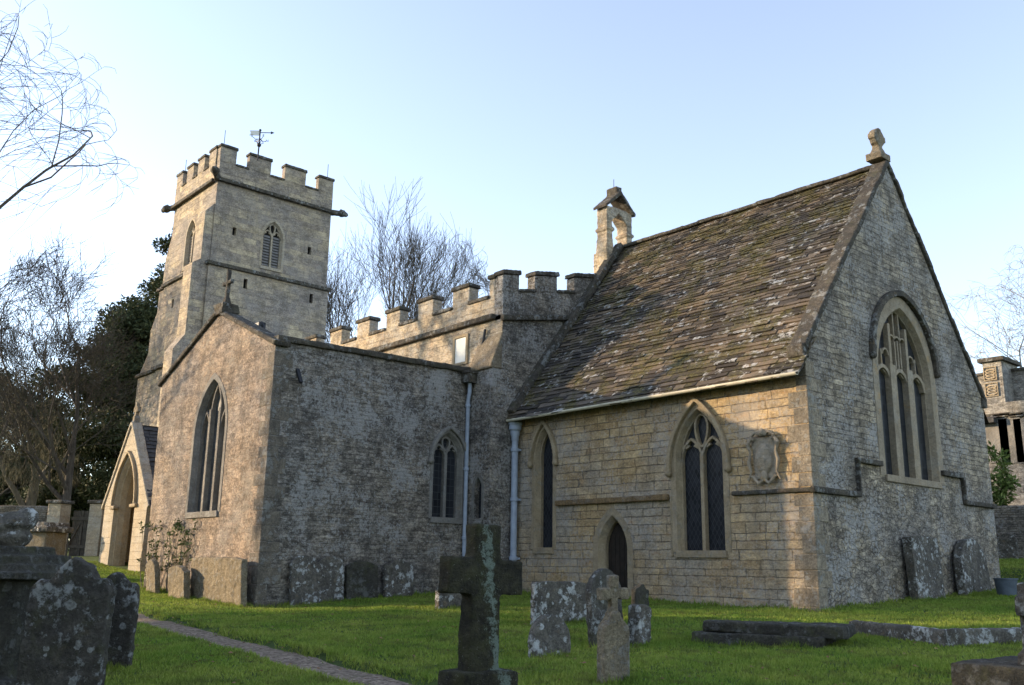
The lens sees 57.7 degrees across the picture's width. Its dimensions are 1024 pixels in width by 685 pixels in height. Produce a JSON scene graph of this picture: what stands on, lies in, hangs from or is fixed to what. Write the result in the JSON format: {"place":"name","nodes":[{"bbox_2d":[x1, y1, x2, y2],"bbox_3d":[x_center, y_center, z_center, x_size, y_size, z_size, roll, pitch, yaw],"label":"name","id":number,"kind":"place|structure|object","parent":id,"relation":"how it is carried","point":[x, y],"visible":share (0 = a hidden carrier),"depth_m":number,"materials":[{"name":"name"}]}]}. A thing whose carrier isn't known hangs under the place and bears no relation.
{"place":"outdoors","nodes":[
{"label":"outdoors","id":0,"kind":"place"},
{"bbox_2d":[137,613,412,684],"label":"path","id":1,"kind":"structure","parent":0,"point":[308,662],"depth_m":12.40,"materials":[{"name":"grey gravel"}]},
{"bbox_2d":[0,0,1023,475],"label":"sky","id":2,"kind":"structure","parent":0,"point":[515,119],"materials":[{"name":"blue"}]},
{"bbox_2d":[67,549,1023,684],"bbox_3d":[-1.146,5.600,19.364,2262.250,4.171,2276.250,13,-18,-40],"label":"ground","id":3,"kind":"structure","parent":0,"point":[321,655],"depth_m":12.47,"materials":[{"name":"green plant"}]},
{"bbox_2d":[0,505,47,521],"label":"churchyard wall","id":4,"kind":"structure","parent":3,"relation":"on","point":[42,511],"depth_m":44.27,"materials":[{"name":"grey stone"}]},
{"bbox_2d":[0,507,71,684],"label":"pedestal tomb","id":5,"kind":"object","parent":3,"relation":"on","point":[24,568],"visible":0.63,"depth_m":9.76,"materials":[{"name":"grey stone"}]},
{"bbox_2d":[0,339,81,496],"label":"bare tree","id":6,"kind":"object","parent":3,"relation":"on","point":[7,489],"visible":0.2,"depth_m":55.51,"materials":[{"name":"brown plant"}]},
{"bbox_2d":[0,367,90,504],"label":"yew tree","id":7,"kind":"object","parent":3,"relation":"on","point":[6,487],"visible":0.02,"depth_m":62.44,"materials":[{"name":"green plant"}]},
{"bbox_2d":[26,522,73,554],"bbox_3d":[-17.097,7.536,34.052,1.266,1.876,1.334,-4,-14,18],"label":"chest tomb","id":8,"kind":"object","parent":3,"relation":"on","point":[49,534],"visible":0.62,"depth_m":33.76,"materials":[{"name":"beige stone"}]},
{"bbox_2d":[0,395,107,540],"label":"yew tree","id":9,"kind":"object","parent":3,"relation":"on","point":[17,483],"visible":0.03,"depth_m":61.57,"materials":[{"name":"green plant"}]},
{"bbox_2d":[0,349,112,505],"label":"bare tree","id":10,"kind":"object","parent":3,"relation":"on","point":[32,493],"visible":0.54,"depth_m":47.25,"materials":[{"name":"brown plant"}]},
{"bbox_2d":[46,500,74,555],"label":"gate pier","id":11,"kind":"structure","parent":3,"relation":"on","point":[59,511],"depth_m":43.89,"materials":[{"name":"stone"}]},
{"bbox_2d":[15,557,116,684],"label":"headstone","id":12,"kind":"object","parent":3,"relation":"on","point":[69,611],"visible":1,"depth_m":8.75,"materials":[{"name":"grey stone"}]},
{"bbox_2d":[0,223,141,555],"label":"bare tree","id":13,"kind":"object","parent":3,"relation":"on","point":[67,342],"visible":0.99,"depth_m":45.49,"materials":[{"name":"brown plant"}]},
{"bbox_2d":[0,0,144,302],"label":"bare tree","id":14,"kind":"object","parent":3,"relation":"on","point":[18,191],"visible":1,"depth_m":33.70,"materials":[{"name":"brown plant"}]},
{"bbox_2d":[68,511,88,555],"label":"wooden gate","id":15,"kind":"structure","parent":3,"relation":"on","point":[76,544],"depth_m":44.19,"materials":[{"name":"brown wood"}]},
{"bbox_2d":[4,307,155,548],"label":"yew tree","id":16,"kind":"object","parent":3,"relation":"on","point":[94,489],"visible":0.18,"depth_m":52.10,"materials":[{"name":"green plant"}]},
{"bbox_2d":[84,500,103,555],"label":"gate pier","id":17,"kind":"structure","parent":3,"relation":"on","point":[94,531],"depth_m":43.64,"materials":[{"name":"stone"}]},
{"bbox_2d":[71,228,172,468],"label":"yew tree","id":18,"kind":"object","parent":3,"relation":"on","point":[139,306],"visible":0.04,"depth_m":56.57,"materials":[{"name":"green plant"}]},
{"bbox_2d":[107,572,139,668],"bbox_3d":[-4.829,3.416,11.228,0.587,1.255,0.150,1,-14,1],"label":"headstone","id":19,"kind":"object","parent":3,"relation":"on","point":[121,648],"visible":0.45,"depth_m":11.19,"materials":[{"name":"grey stone"}]},
{"bbox_2d":[146,558,159,593],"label":"headstone","id":20,"kind":"object","parent":3,"relation":"on","point":[152,575],"visible":0.79,"depth_m":23.68,"materials":[{"name":"beige stone"}]},
{"bbox_2d":[168,565,190,599],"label":"headstone","id":21,"kind":"object","parent":3,"relation":"on","point":[179,580],"visible":0.78,"depth_m":21.99,"materials":[{"name":"beige stone"}]},
{"bbox_2d":[190,557,247,605],"bbox_3d":[-6.734,5.488,21.284,0.183,1.145,2.714,8,-15,-41],"label":"headstone","id":22,"kind":"object","parent":3,"relation":"on","point":[224,579],"visible":0.82,"depth_m":21.03,"materials":[{"name":"beige stone"}]},
{"bbox_2d":[289,555,343,605],"bbox_3d":[-4.431,5.454,21.138,1.384,1.202,0.152,13,-24,-40],"label":"headstone","id":23,"kind":"object","parent":3,"relation":"on","point":[312,579],"visible":0.88,"depth_m":21.07,"materials":[{"name":"grey stone"}]},
{"bbox_2d":[344,561,377,599],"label":"headstone","id":24,"kind":"object","parent":3,"relation":"on","point":[361,578],"visible":0.8,"depth_m":21.84,"materials":[{"name":"grey stone"}]},
{"bbox_2d":[382,559,413,597],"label":"headstone","id":25,"kind":"object","parent":3,"relation":"on","point":[398,577],"visible":0.84,"depth_m":22.52,"materials":[{"name":"grey stone"}]},
{"bbox_2d":[325,177,484,342],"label":"bare tree","id":26,"kind":"object","parent":3,"relation":"on","point":[412,247],"visible":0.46,"depth_m":62.93,"materials":[{"name":"brown plant"}]},
{"bbox_2d":[379,230,489,318],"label":"bare tree","id":27,"kind":"object","parent":3,"relation":"on","point":[476,278],"visible":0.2,"depth_m":66.50,"materials":[{"name":"brown plant"}]},
{"bbox_2d":[435,591,461,609],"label":"headstone","id":28,"kind":"object","parent":3,"relation":"on","point":[442,600],"visible":0.42,"depth_m":18.85,"materials":[{"name":"grey stone"}]},
{"bbox_2d":[438,523,521,684],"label":"stone cross","id":29,"kind":"object","parent":3,"relation":"on","point":[481,576],"visible":1,"depth_m":6.90,"materials":[{"name":"grey stone"}]},
{"bbox_2d":[527,615,570,657],"bbox_3d":[0.479,3.810,11.866,0.678,0.650,0.148,13,-21,-40],"label":"headstone","id":30,"kind":"object","parent":3,"relation":"on","point":[547,633],"visible":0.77,"depth_m":11.81,"materials":[{"name":"grey stone"}]},
{"bbox_2d":[99,128,1000,611],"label":"church","id":31,"kind":"structure","parent":3,"relation":"on","point":[779,398],"depth_m":22.75,"materials":[{"name":"stone"}]},
{"bbox_2d":[137,518,197,591],"bbox_3d":[-9.063,5.555,24.237,0.258,1.910,3.754,13,-18,-40],"label":"climbing plant","id":32,"kind":"object","parent":31,"relation":"attached to","point":[175,525],"visible":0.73,"depth_m":23.97,"materials":[{"name":"green plant"}]},
{"bbox_2d":[182,217,195,271],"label":"window","id":33,"kind":"structure","parent":31,"relation":"in","point":[190,234],"depth_m":43.06,"materials":[{"name":"stone"}]},
{"bbox_2d":[184,373,227,518],"bbox_3d":[-7.601,2.586,23.620,0.330,3.680,2.060,13,-18,-40],"label":"window","id":34,"kind":"structure","parent":31,"relation":"in","point":[207,457],"depth_m":23.86,"materials":[{"name":"grey stone"}]},
{"bbox_2d":[259,219,284,272],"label":"window","id":35,"kind":"structure","parent":31,"relation":"in","point":[272,245],"depth_m":42.95,"materials":[{"name":"stone"}]},
{"bbox_2d":[428,426,469,523],"bbox_3d":[-1.726,3.461,24.415,1.357,2.540,0.422,13,-18,-40],"label":"window","id":36,"kind":"structure","parent":31,"relation":"in","point":[446,458],"depth_m":24.51,"materials":[{"name":"grey stone"}]},
{"bbox_2d":[452,333,468,365],"bbox_3d":[-1.461,0.219,26.442,0.060,0.872,0.696,13,-18,-40],"label":"clerestory window","id":37,"kind":"structure","parent":31,"relation":"in","point":[460,347],"depth_m":26.43,"materials":[{"name":"glass"}]},
{"bbox_2d":[527,420,557,553],"bbox_3d":[0.871,3.685,23.849,0.421,3.382,1.099,13,-18,-40],"label":"window","id":38,"kind":"structure","parent":31,"relation":"in","point":[543,452],"depth_m":23.95,"materials":[{"name":"stone"}]},
{"bbox_2d":[593,507,632,596],"bbox_3d":[2.456,5.092,21.751,0.314,2.454,1.260,13,-18,-40],"label":"door","id":39,"kind":"structure","parent":31,"relation":"in","point":[612,542],"depth_m":21.96,"materials":[{"name":"beige stone"}]},
{"bbox_2d":[665,397,731,557],"bbox_3d":[4.120,2.917,20.262,0.421,3.457,1.761,13,-18,-40],"label":"window","id":40,"kind":"structure","parent":31,"relation":"in","point":[698,459],"depth_m":20.37,"materials":[{"name":"stone"}]},
{"bbox_2d":[869,290,944,488],"bbox_3d":[9.015,1.026,21.609,3.260,4.561,0.569,13,-18,-40],"label":"window","id":41,"kind":"structure","parent":31,"relation":"in","point":[905,373],"depth_m":21.71,"materials":[{"name":"stone"}]},
{"bbox_2d":[530,581,586,624],"bbox_3d":[0.817,4.507,15.899,1.226,0.840,0.160,11,-17,-36],"label":"headstone","id":42,"kind":"object","parent":3,"relation":"on","point":[564,600],"visible":0.73,"depth_m":15.84,"materials":[{"name":"grey stone"}]},
{"bbox_2d":[136,597,1007,684],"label":"fallen leaves","id":43,"kind":"object","parent":3,"relation":"on","point":[453,643],"visible":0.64,"depth_m":12.45,"materials":[{"name":"brown plant"}]},
{"bbox_2d":[585,568,622,646],"bbox_3d":[1.302,3.775,13.044,0.131,1.186,0.730,-11,-13,41],"label":"headstone","id":44,"kind":"object","parent":3,"relation":"on","point":[597,609],"visible":0.38,"depth_m":12.86,"materials":[{"name":"grey stone"}]},
{"bbox_2d":[596,575,629,684],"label":"cross headstone","id":45,"kind":"object","parent":3,"relation":"on","point":[613,644],"visible":0.97,"depth_m":9.69,"materials":[{"name":"grey stone"}]},
{"bbox_2d":[628,604,651,645],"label":"headstone","id":46,"kind":"object","parent":3,"relation":"on","point":[639,620],"visible":0.69,"depth_m":12.93,"materials":[{"name":"grey stone"}]},
{"bbox_2d":[631,584,648,605],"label":"headstone","id":47,"kind":"object","parent":3,"relation":"on","point":[640,594],"visible":0.48,"depth_m":16.39,"materials":[{"name":"grey stone"}]},
{"bbox_2d":[691,620,855,647],"bbox_3d":[3.680,4.142,13.056,2.079,0.450,1.054,-7,-16,30],"label":"ledger tomb","id":48,"kind":"object","parent":3,"relation":"on","point":[813,634],"visible":0.73,"depth_m":12.72,"materials":[{"name":"grey stone"}]},
{"bbox_2d":[849,620,946,646],"bbox_3d":[5.473,4.199,13.160,0.220,0.419,2.115,4,-14,-14],"label":"kerb stone","id":49,"kind":"object","parent":3,"relation":"on","point":[920,634],"visible":0.47,"depth_m":12.94,"materials":[{"name":"grey stone"}]},
{"bbox_2d":[902,536,945,599],"bbox_3d":[8.971,4.968,20.221,1.313,1.492,0.229,13,-21,-40],"label":"headstone","id":50,"kind":"object","parent":3,"relation":"on","point":[924,572],"visible":0.84,"depth_m":20.03,"materials":[{"name":"grey stone"}]},
{"bbox_2d":[953,539,991,594],"bbox_3d":[10.754,5.299,21.762,1.429,1.386,0.229,13,-21,-40],"label":"headstone","id":51,"kind":"object","parent":3,"relation":"on","point":[971,568],"visible":0.83,"depth_m":21.57,"materials":[{"name":"grey stone"}]},
{"bbox_2d":[945,627,1021,646],"bbox_3d":[6.404,4.048,12.490,1.595,0.430,0.233,6,-15,-21],"label":"kerb stone","id":52,"kind":"object","parent":3,"relation":"on","point":[965,636],"visible":0.44,"depth_m":12.35,"materials":[{"name":"grey stone"}]},
{"bbox_2d":[945,245,1023,372],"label":"bare tree","id":53,"kind":"object","parent":3,"relation":"on","point":[1020,347],"visible":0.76,"depth_m":62.73,"materials":[{"name":"brown plant"}]},
{"bbox_2d":[951,582,1023,684],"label":"stone cross","id":54,"kind":"object","parent":3,"relation":"on","point":[1005,670],"visible":1,"depth_m":7.18,"materials":[{"name":"grey stone"}]},
{"bbox_2d":[976,355,1023,504],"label":"manor house","id":55,"kind":"structure","parent":3,"relation":"on","point":[1001,379],"depth_m":40.12,"materials":[{"name":"stone"}]},
{"bbox_2d":[985,417,1010,462],"bbox_3d":[20.884,4.212,39.967,0.080,1.900,0.900,13,-18,-40],"label":"window","id":56,"kind":"structure","parent":55,"relation":"in","point":[993,430],"depth_m":39.94,"materials":[{"name":"grey stone"}]},
{"bbox_2d":[999,417,1023,462],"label":"window","id":57,"kind":"structure","parent":55,"relation":"in","point":[1015,442],"depth_m":39.41,"materials":[{"name":"grey stone"}]},
{"bbox_2d":[1013,418,1023,463],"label":"window","id":58,"kind":"structure","parent":55,"relation":"in","point":[1021,420],"depth_m":39.27,"materials":[{"name":"grey stone"}]},
{"bbox_2d":[987,440,1021,505],"bbox_3d":[17.389,5.773,33.231,1.075,4.585,1.620,13,-18,-40],"label":"shrub","id":59,"kind":"object","parent":3,"relation":"on","point":[1005,485],"visible":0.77,"depth_m":33.17,"materials":[{"name":"green plant"}]},
{"bbox_2d":[993,578,1017,595],"bbox_3d":[11.180,5.535,21.029,0.520,0.400,0.520,13,-18,-40],"label":"water tub","id":60,"kind":"object","parent":3,"relation":"on","point":[1006,586],"visible":0.86,"depth_m":20.85,"materials":[{"name":"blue metal"}]},
{"bbox_2d":[998,533,1018,558],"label":"headstone","id":61,"kind":"object","parent":3,"relation":"on","point":[1008,545],"visible":0.81,"depth_m":29.65,"materials":[{"name":"grey stone"}]},
{"bbox_2d":[994,505,1023,558],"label":"churchyard wall","id":62,"kind":"structure","parent":3,"relation":"on","point":[1009,519],"depth_m":31.60,"materials":[{"name":"grey stone"}]}
]}

